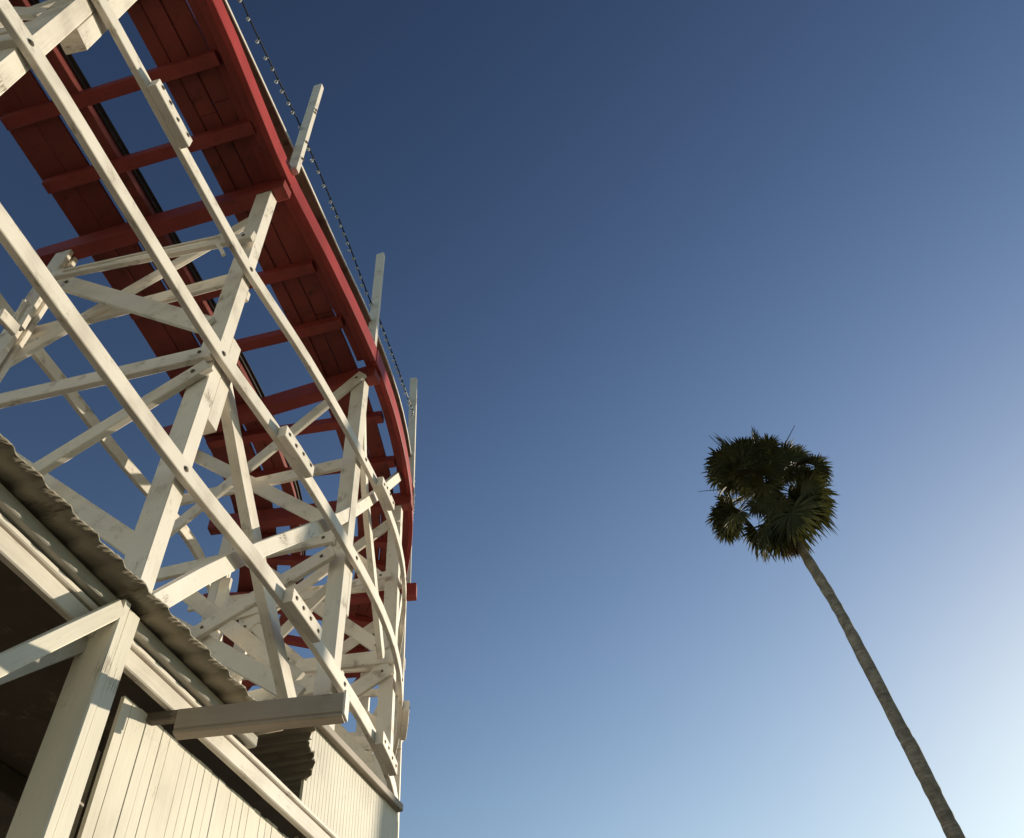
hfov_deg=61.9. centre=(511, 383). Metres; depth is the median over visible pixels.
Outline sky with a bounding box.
[0,0,1023,837]
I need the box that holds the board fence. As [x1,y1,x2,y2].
[294,725,402,837]
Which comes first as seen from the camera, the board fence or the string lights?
the board fence
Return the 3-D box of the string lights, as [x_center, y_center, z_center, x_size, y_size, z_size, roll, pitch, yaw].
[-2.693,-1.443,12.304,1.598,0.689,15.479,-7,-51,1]
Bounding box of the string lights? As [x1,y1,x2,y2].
[237,0,415,519]
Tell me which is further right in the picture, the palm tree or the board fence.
the palm tree
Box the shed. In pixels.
[0,434,338,837]
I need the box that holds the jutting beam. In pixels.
[103,690,349,739]
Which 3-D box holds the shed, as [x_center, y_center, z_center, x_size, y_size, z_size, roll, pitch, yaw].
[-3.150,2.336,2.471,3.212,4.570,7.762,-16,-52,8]
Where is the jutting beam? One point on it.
(260, 716)
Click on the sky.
(615, 237)
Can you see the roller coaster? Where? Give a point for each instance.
(206, 70)
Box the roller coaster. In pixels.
[0,0,416,837]
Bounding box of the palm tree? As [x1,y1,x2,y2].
[698,425,965,837]

